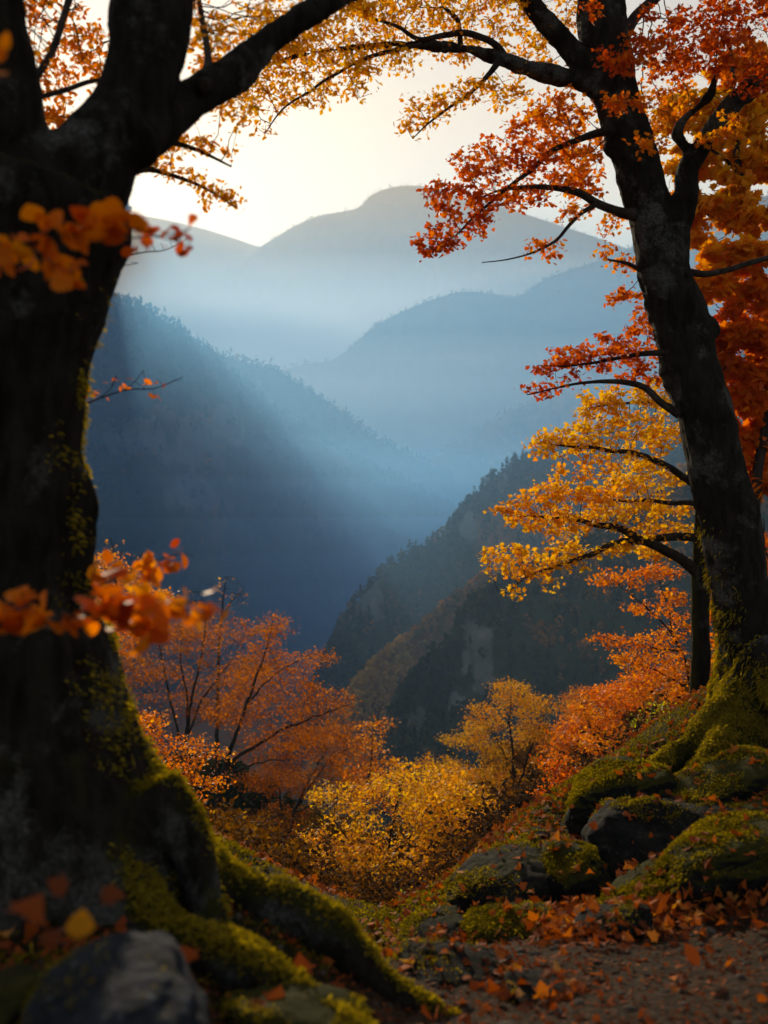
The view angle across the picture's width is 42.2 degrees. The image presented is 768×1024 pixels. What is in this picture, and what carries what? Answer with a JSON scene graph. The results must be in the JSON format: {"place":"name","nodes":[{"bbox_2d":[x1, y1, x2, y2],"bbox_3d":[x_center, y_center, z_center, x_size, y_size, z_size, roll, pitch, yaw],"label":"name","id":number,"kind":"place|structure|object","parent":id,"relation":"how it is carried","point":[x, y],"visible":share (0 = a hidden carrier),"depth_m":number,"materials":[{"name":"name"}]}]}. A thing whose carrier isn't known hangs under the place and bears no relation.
{"place":"outdoors","nodes":[
{"label":"outdoors","id":0,"kind":"place"},
{"bbox_2d":[0,31,17,74],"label":"leafy branch","id":1,"kind":"object","parent":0,"point":[5,43],"visible":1,"depth_m":1.78,"materials":[{"name":"orange plant"}]},
{"bbox_2d":[0,197,150,291],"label":"leafy branch","id":2,"kind":"object","parent":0,"point":[62,271],"visible":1,"depth_m":2.23,"materials":[{"name":"orange plant"}]},
{"bbox_2d":[0,567,229,656],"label":"leafy branch","id":3,"kind":"object","parent":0,"point":[119,609],"visible":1,"depth_m":2.28,"materials":[{"name":"orange plant"}]},
{"bbox_2d":[114,216,258,310],"bbox_3d":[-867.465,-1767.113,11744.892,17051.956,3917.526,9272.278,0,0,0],"label":"mountain","id":4,"kind":"structure","parent":0,"point":[157,279],"depth_m":10310.31,"materials":[{"name":"stone"}]},
{"bbox_2d":[81,299,452,701],"bbox_3d":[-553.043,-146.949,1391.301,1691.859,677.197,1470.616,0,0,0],"label":"mountain","id":5,"kind":"structure","parent":0,"point":[315,622],"depth_m":1220.51,"materials":[{"name":"blue stone"}]},
{"bbox_2d":[84,202,458,614],"bbox_3d":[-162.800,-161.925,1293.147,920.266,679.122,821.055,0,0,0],"label":"forest","id":6,"kind":"object","parent":5,"relation":"on","point":[404,486],"visible":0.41,"depth_m":1338.21,"materials":[{"name":"blue plant"}]},
{"bbox_2d":[210,353,466,507],"bbox_3d":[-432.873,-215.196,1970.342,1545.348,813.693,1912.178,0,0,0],"label":"mountain","id":7,"kind":"structure","parent":0,"point":[357,439],"depth_m":2099.45,"materials":[{"name":"blue stone"}]},
{"bbox_2d":[167,321,473,506],"bbox_3d":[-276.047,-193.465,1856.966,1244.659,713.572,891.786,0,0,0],"label":"forest","id":8,"kind":"object","parent":7,"relation":"on","point":[359,423],"visible":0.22,"depth_m":2114.96,"materials":[{"name":"blue plant"}]},
{"bbox_2d":[0,691,767,1023],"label":"ground","id":9,"kind":"structure","parent":0,"point":[728,995],"depth_m":3.52,"materials":[{"name":"soil"}]},
{"bbox_2d":[6,893,48,930],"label":"fallen leaf","id":10,"kind":"object","parent":9,"relation":"on","point":[31,909],"visible":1,"depth_m":1.73,"materials":[{"name":"orange plant"}]},
{"bbox_2d":[0,959,59,1023],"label":"boulder","id":11,"kind":"object","parent":9,"relation":"on","point":[18,981],"visible":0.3,"depth_m":2.08,"materials":[{"name":"grey stone"}]},
{"bbox_2d":[39,929,63,952],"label":"fallen leaf","id":12,"kind":"object","parent":9,"relation":"on","point":[50,938],"visible":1,"depth_m":1.73,"materials":[{"name":"brown plant"}]},
{"bbox_2d":[46,871,69,898],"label":"fallen leaf","id":13,"kind":"object","parent":9,"relation":"on","point":[57,885],"visible":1,"depth_m":1.89,"materials":[{"name":"orange plant"}]},
{"bbox_2d":[65,908,94,938],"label":"fallen leaf","id":14,"kind":"object","parent":9,"relation":"on","point":[80,924],"visible":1,"depth_m":1.78,"materials":[{"name":"yellow plant"}]},
{"bbox_2d":[100,882,125,907],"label":"fallen leaf","id":15,"kind":"object","parent":9,"relation":"on","point":[110,895],"visible":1,"depth_m":1.96,"materials":[{"name":"orange plant"}]},
{"bbox_2d":[18,930,209,1023],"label":"boulder","id":16,"kind":"object","parent":9,"relation":"on","point":[131,977],"visible":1,"depth_m":1.96,"materials":[{"name":"grey stone"}]},
{"bbox_2d":[180,945,199,962],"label":"fallen leaf","id":17,"kind":"object","parent":16,"relation":"on","point":[190,954],"visible":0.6,"depth_m":2.32,"materials":[{"name":"orange plant"}]},
{"bbox_2d":[0,0,469,1023],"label":"forked tree","id":18,"kind":"object","parent":9,"relation":"on","point":[96,794],"visible":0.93,"depth_m":3.23,"materials":[{"name":"brown plant"}]},
{"bbox_2d":[69,538,192,597],"bbox_3d":[-0.786,0.191,3.097,0.371,0.216,0.171,0,0,-16],"label":"leafy branch","id":19,"kind":"object","parent":18,"relation":"attached to","point":[150,571],"visible":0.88,"depth_m":3.09,"materials":[{"name":"orange plant"}]},
{"bbox_2d":[86,371,182,403],"bbox_3d":[-1.084,-0.514,4.188,0.466,0.168,0.102,0,0,7],"label":"leafy branch","id":20,"kind":"object","parent":18,"relation":"attached to","point":[146,381],"visible":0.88,"depth_m":4.20,"materials":[{"name":"orange plant"}]},
{"bbox_2d":[125,239,185,265],"bbox_3d":[-1.052,-1.148,4.399,0.378,0.155,0.067,0,0,6],"label":"bare twig","id":21,"kind":"object","parent":18,"relation":"attached to","point":[151,251],"visible":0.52,"depth_m":4.39,"materials":[{"name":"brown plant"}]},
{"bbox_2d":[121,213,197,257],"bbox_3d":[-0.623,-0.745,2.689,0.222,0.114,0.140,0,0,-20],"label":"leafy branch","id":22,"kind":"object","parent":18,"relation":"attached to","point":[147,241],"visible":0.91,"depth_m":2.70,"materials":[{"name":"orange plant"}]},
{"bbox_2d":[219,983,376,1023],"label":"boulder","id":23,"kind":"object","parent":9,"relation":"on","point":[296,1004],"visible":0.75,"depth_m":2.61,"materials":[{"name":"stone"}]},
{"bbox_2d":[248,998,265,1010],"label":"fallen leaf","id":24,"kind":"object","parent":23,"relation":"on","point":[261,1002],"visible":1,"depth_m":2.57,"materials":[{"name":"brown plant"}]},
{"bbox_2d":[262,985,284,1000],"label":"fallen leaf","id":25,"kind":"object","parent":23,"relation":"on","point":[275,993],"visible":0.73,"depth_m":2.63,"materials":[{"name":"orange plant"}]},
{"bbox_2d":[292,952,316,973],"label":"fallen leaf","id":26,"kind":"object","parent":9,"relation":"on","point":[301,960],"visible":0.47,"depth_m":2.94,"materials":[{"name":"orange plant"}]},
{"bbox_2d":[0,686,767,1006],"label":"bank moss","id":27,"kind":"object","parent":9,"relation":"on","point":[378,914],"visible":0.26,"depth_m":6.30,"materials":[{"name":"green plant"}]},
{"bbox_2d":[0,892,767,1023],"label":"fallen leaves","id":28,"kind":"object","parent":9,"relation":"on","point":[466,1007],"visible":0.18,"depth_m":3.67,"materials":[{"name":"orange plant"}]},
{"bbox_2d":[393,902,465,945],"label":"boulder","id":29,"kind":"object","parent":9,"relation":"on","point":[451,916],"visible":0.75,"depth_m":4.95,"materials":[{"name":"grey stone"}]},
{"bbox_2d":[393,935,512,986],"bbox_3d":[0.276,1.781,3.898,0.486,0.164,0.493,0,0,0],"label":"boulder","id":30,"kind":"object","parent":9,"relation":"on","point":[454,971],"visible":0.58,"depth_m":3.83,"materials":[{"name":"grey stone"}]},
{"bbox_2d":[470,980,487,990],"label":"fallen leaf","id":31,"kind":"object","parent":9,"relation":"on","point":[474,985],"visible":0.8,"depth_m":3.63,"materials":[{"name":"orange plant"}]},
{"bbox_2d":[214,0,767,780],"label":"leaning tree","id":32,"kind":"object","parent":9,"relation":"on","point":[598,54],"visible":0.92,"depth_m":7.30,"materials":[{"name":"orange plant"}]},
{"bbox_2d":[442,834,561,914],"bbox_3d":[0.672,2.075,5.429,0.713,0.527,0.818,0,0,0],"label":"boulder","id":33,"kind":"object","parent":9,"relation":"on","point":[477,869],"visible":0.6,"depth_m":5.24,"materials":[{"name":"grey stone"}]},
{"bbox_2d":[458,899,559,944],"bbox_3d":[0.588,1.941,4.677,0.473,0.184,0.384,0,0,0],"label":"boulder","id":34,"kind":"object","parent":9,"relation":"on","point":[482,921],"visible":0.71,"depth_m":4.62,"materials":[{"name":"green plant"}]},
{"bbox_2d":[503,961,521,973],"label":"fallen leaf","id":35,"kind":"object","parent":9,"relation":"on","point":[514,965],"visible":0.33,"depth_m":3.73,"materials":[{"name":"orange plant"}]},
{"bbox_2d":[516,826,550,839],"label":"boulder","id":36,"kind":"object","parent":9,"relation":"on","point":[538,830],"visible":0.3,"depth_m":6.51,"materials":[{"name":"green plant"}]},
{"bbox_2d":[504,969,586,1004],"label":"fallen leaves","id":37,"kind":"object","parent":9,"relation":"on","point":[531,976],"visible":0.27,"depth_m":3.54,"materials":[{"name":"orange plant"}]},
{"bbox_2d":[538,837,611,902],"bbox_3d":[1.018,1.982,5.316,0.411,0.452,0.602,0,0,0],"label":"boulder","id":38,"kind":"object","parent":9,"relation":"on","point":[571,883],"visible":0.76,"depth_m":5.14,"materials":[{"name":"green plant"}]},
{"bbox_2d":[476,376,710,694],"bbox_3d":[1.883,0.492,9.077,2.374,3.770,0.865,0,0,-20],"label":"yellow maple","id":39,"kind":"object","parent":9,"relation":"on","point":[694,567],"visible":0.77,"depth_m":9.03,"materials":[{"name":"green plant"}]},
{"bbox_2d":[572,899,653,939],"bbox_3d":[1.011,1.798,4.380,0.356,0.159,0.302,0,0,0],"label":"boulder","id":40,"kind":"object","parent":9,"relation":"on","point":[628,912],"visible":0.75,"depth_m":4.33,"materials":[{"name":"grey stone"}]},
{"bbox_2d":[562,756,676,839],"bbox_3d":[1.544,1.906,6.546,0.736,0.615,0.818,0,0,12],"label":"boulder","id":41,"kind":"object","parent":9,"relation":"on","point":[585,795],"visible":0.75,"depth_m":6.28,"materials":[{"name":"green plant"}]},
{"bbox_2d":[595,858,678,912],"bbox_3d":[1.221,1.870,4.805,0.497,0.389,0.464,0,0,0],"label":"boulder","id":42,"kind":"object","parent":9,"relation":"on","point":[624,883],"visible":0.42,"depth_m":4.77,"materials":[{"name":"green plant"}]},
{"bbox_2d":[581,794,701,881],"bbox_3d":[1.457,1.889,5.607,0.707,0.626,0.919,0,0,0],"label":"boulder","id":43,"kind":"object","parent":9,"relation":"on","point":[613,835],"visible":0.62,"depth_m":5.40,"materials":[{"name":"grey stone"}]},
{"bbox_2d":[649,891,670,918],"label":"fallen leaf","id":44,"kind":"object","parent":9,"relation":"on","point":[658,904],"visible":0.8,"depth_m":4.47,"materials":[{"name":"orange plant"}]},
{"bbox_2d":[661,796,740,817],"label":"boulder","id":45,"kind":"object","parent":9,"relation":"on","point":[700,808],"visible":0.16,"depth_m":5.67,"materials":[{"name":"grey stone"}]},
{"bbox_2d":[653,809,767,908],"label":"boulder","id":46,"kind":"object","parent":9,"relation":"on","point":[730,871],"visible":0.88,"depth_m":4.50,"materials":[{"name":"green plant"}]},
{"bbox_2d":[672,745,767,803],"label":"boulder","id":47,"kind":"object","parent":9,"relation":"on","point":[745,781],"visible":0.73,"depth_m":5.95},
{"bbox_2d":[732,799,767,811],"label":"boulder","id":48,"kind":"object","parent":9,"relation":"on","point":[747,805],"visible":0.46,"depth_m":5.56,"materials":[{"name":"green plant"}]},
{"bbox_2d":[157,186,626,369],"bbox_3d":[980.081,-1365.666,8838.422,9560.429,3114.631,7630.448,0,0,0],"label":"mountain","id":49,"kind":"structure","parent":0,"point":[317,293],"depth_m":7926.10,"materials":[{"name":"stone"}]},
{"bbox_2d":[163,183,625,311],"bbox_3d":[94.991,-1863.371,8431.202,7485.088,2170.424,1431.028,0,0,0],"label":"forest","id":50,"kind":"object","parent":49,"relation":"on","point":[363,201],"visible":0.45,"depth_m":8683.98,"materials":[{"name":"grey plant"}]},
{"bbox_2d":[24,0,767,248],"label":"sky","id":51,"kind":"structure","parent":0,"point":[315,164],"materials":[{"name":"white"}]},
{"bbox_2d":[134,642,713,884],"bbox_3d":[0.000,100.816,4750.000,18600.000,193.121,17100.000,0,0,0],"label":"valley","id":52,"kind":"structure","parent":0,"point":[248,799],"depth_m":50.83,"materials":[{"name":"orange plant"}]},
{"bbox_2d":[294,485,667,829],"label":"mountain","id":53,"kind":"structure","parent":0,"point":[448,621],"depth_m":612.84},
{"bbox_2d":[291,463,687,818],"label":"forest","id":54,"kind":"object","parent":53,"relation":"on","point":[360,680],"visible":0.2,"depth_m":597.05,"materials":[{"name":"plant"}]},
{"bbox_2d":[281,357,760,768],"bbox_3d":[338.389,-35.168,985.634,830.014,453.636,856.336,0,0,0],"label":"mountain","id":55,"kind":"structure","parent":0,"point":[376,598],"depth_m":855.08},
{"bbox_2d":[406,539,412,557],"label":"conifer","id":56,"kind":"object","parent":55,"relation":"on","point":[409,546],"visible":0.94,"depth_m":887.77,"materials":[{"name":"blue plant"}]},
{"bbox_2d":[278,351,744,756],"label":"forest","id":57,"kind":"object","parent":55,"relation":"on","point":[335,640],"visible":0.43,"depth_m":852.57,"materials":[{"name":"plant"}]},
{"bbox_2d":[279,195,767,458],"bbox_3d":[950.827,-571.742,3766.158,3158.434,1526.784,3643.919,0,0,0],"label":"mountain","id":58,"kind":"structure","parent":0,"point":[414,393],"depth_m":3455.81,"materials":[{"name":"blue stone"}]},
{"bbox_2d":[280,191,767,387],"bbox_3d":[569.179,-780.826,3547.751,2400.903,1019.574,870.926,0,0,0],"label":"forest","id":59,"kind":"object","parent":58,"relation":"on","point":[455,291],"visible":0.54,"depth_m":3656.07,"materials":[{"name":"blue plant"}]},
{"bbox_2d":[366,473,767,839],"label":"mountain","id":60,"kind":"structure","parent":0,"point":[485,670],"depth_m":424.46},
{"bbox_2d":[351,452,767,839],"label":"forest","id":61,"kind":"object","parent":60,"relation":"on","point":[438,660],"visible":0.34,"depth_m":424.83,"materials":[{"name":"plant"}]},
{"bbox_2d":[429,300,753,493],"bbox_3d":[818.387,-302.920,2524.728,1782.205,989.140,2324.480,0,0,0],"label":"mountain","id":62,"kind":"structure","parent":0,"point":[495,455],"depth_m":2417.77,"materials":[{"name":"blue stone"}]},
{"bbox_2d":[425,303,746,488],"bbox_3d":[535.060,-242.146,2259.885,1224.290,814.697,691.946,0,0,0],"label":"forest","id":63,"kind":"object","parent":62,"relation":"on","point":[455,443],"visible":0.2,"depth_m":2443.84,"materials":[{"name":"blue plant"}]},
{"bbox_3d":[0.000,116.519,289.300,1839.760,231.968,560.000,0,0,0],"label":"hillside","id":64,"kind":"structure","parent":0,"visible":0},
{"bbox_2d":[97,537,144,641],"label":"maple tree","id":65,"kind":"object","parent":64,"relation":"on","point":[113,549],"visible":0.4,"depth_m":41.99,"materials":[{"name":"orange plant"}]},
{"bbox_2d":[94,547,178,658],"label":"maple tree","id":66,"kind":"object","parent":64,"relation":"on","point":[104,565],"visible":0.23,"depth_m":21.05,"materials":[{"name":"orange plant"}]},
{"bbox_2d":[136,707,236,820],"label":"maple sapling","id":67,"kind":"object","parent":64,"relation":"on","point":[149,717],"visible":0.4,"depth_m":11.99,"materials":[{"name":"orange plant"}]},
{"bbox_2d":[114,612,283,774],"bbox_3d":[-7.132,7.331,34.082,7.683,7.965,7.467,0,0,0],"label":"maple tree","id":68,"kind":"object","parent":64,"relation":"on","point":[181,636],"visible":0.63,"depth_m":33.87,"materials":[{"name":"orange plant"}]},
{"bbox_2d":[167,576,248,802],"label":"bare tree","id":69,"kind":"object","parent":64,"relation":"on","point":[216,736],"visible":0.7,"depth_m":43.94,"materials":[{"name":"brown plant"}]},
{"bbox_2d":[218,806,326,861],"bbox_3d":[-2.186,6.126,17.937,2.519,1.496,4.321,0,0,0],"label":"brown shrub","id":70,"kind":"object","parent":64,"relation":"on","point":[275,816],"visible":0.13,"depth_m":18.51,"materials":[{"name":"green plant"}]},
{"bbox_2d":[192,610,361,809],"bbox_3d":[-2.815,5.478,25.338,4.450,6.090,2.895,0,0,32],"label":"maple tree","id":71,"kind":"object","parent":64,"relation":"on","point":[240,723],"visible":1,"depth_m":24.98,"materials":[{"name":"orange plant"}]},
{"bbox_2d":[228,717,389,838],"bbox_3d":[-2.385,7.969,28.248,5.110,4.701,6.194,0,0,0],"label":"maple tree","id":72,"kind":"object","parent":64,"relation":"on","point":[254,780],"visible":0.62,"depth_m":27.85,"materials":[{"name":"orange plant"}]},
{"bbox_2d":[278,811,373,878],"bbox_3d":[-1.455,6.802,20.093,2.642,2.264,4.490,0,0,0],"label":"brown shrub","id":73,"kind":"object","parent":64,"relation":"on","point":[331,825],"visible":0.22,"depth_m":19.35,"materials":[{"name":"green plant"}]},
{"bbox_2d":[335,715,424,841],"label":"maple sapling","id":74,"kind":"object","parent":64,"relation":"on","point":[372,748],"visible":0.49,"depth_m":23.02,"materials":[{"name":"orange plant"}]},
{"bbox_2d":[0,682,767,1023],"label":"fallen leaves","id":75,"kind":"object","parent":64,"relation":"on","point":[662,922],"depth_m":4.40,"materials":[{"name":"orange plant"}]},
{"bbox_2d":[296,757,499,892],"bbox_3d":[0.155,5.334,16.196,3.324,2.991,4.222,0,0,0],"label":"yellow tree","id":76,"kind":"object","parent":64,"relation":"on","point":[449,786],"visible":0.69,"depth_m":15.80,"materials":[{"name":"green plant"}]},
{"bbox_2d":[396,761,497,853],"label":"yellow tree","id":77,"kind":"object","parent":64,"relation":"on","point":[468,773],"visible":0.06,"depth_m":22.18,"materials":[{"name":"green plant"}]},
{"bbox_2d":[198,676,710,905],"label":"undergrowth","id":78,"kind":"object","parent":64,"relation":"on","point":[282,853],"visible":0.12,"depth_m":11.18,"materials":[{"name":"brown plant"}]},
{"bbox_2d":[411,675,580,810],"bbox_3d":[3.745,7.935,32.368,6.306,5.477,5.545,0,0,0],"label":"yellow tree","id":79,"kind":"object","parent":64,"relation":"on","point":[487,775],"visible":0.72,"depth_m":31.89,"materials":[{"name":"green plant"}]},
{"bbox_2d":[497,784,553,818],"bbox_3d":[1.720,3.443,11.035,1.026,0.715,0.942,0,0,0],"label":"orange shrub","id":80,"kind":"object","parent":64,"relation":"on","point":[512,811],"depth_m":11.03,"materials":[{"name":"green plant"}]},
{"bbox_2d":[526,754,585,797],"bbox_3d":[1.762,2.675,9.541,0.847,0.790,0.768,0,0,0],"label":"red shrub","id":81,"kind":"object","parent":64,"relation":"on","point":[561,771],"visible":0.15,"depth_m":9.49,"materials":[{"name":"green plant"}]},
{"bbox_2d":[530,685,628,780],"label":"maple tree","id":82,"kind":"object","parent":64,"relation":"on","point":[570,699],"visible":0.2,"depth_m":44.64,"materials":[{"name":"orange plant"}]},
{"bbox_2d":[540,663,687,780],"bbox_3d":[4.606,4.317,18.806,3.434,2.898,4.663,0,0,0],"label":"maple tree","id":83,"kind":"object","parent":64,"relation":"on","point":[623,693],"visible":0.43,"depth_m":18.78,"materials":[{"name":"orange plant"}]},
{"bbox_2d":[582,560,690,703],"bbox_3d":[3.569,1.934,13.485,1.708,2.684,1.185,0,0,-15],"label":"maple tree","id":84,"kind":"object","parent":64,"relation":"on","point":[640,661],"visible":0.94,"depth_m":13.47,"materials":[{"name":"orange plant"}]},
{"bbox_2d":[626,701,676,730],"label":"green sapling","id":85,"kind":"object","parent":64,"relation":"on","point":[660,707],"visible":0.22,"depth_m":11.56,"materials":[{"name":"green plant"}]},
{"bbox_2d":[650,39,767,575],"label":"red maple","id":86,"kind":"object","parent":64,"relation":"on","point":[734,202],"visible":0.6,"depth_m":11.71,"materials":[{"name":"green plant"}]},
{"bbox_2d":[688,518,767,675],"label":"orange maple","id":87,"kind":"object","parent":64,"relation":"on","point":[766,546],"visible":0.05,"depth_m":15.25,"materials":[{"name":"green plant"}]}
]}

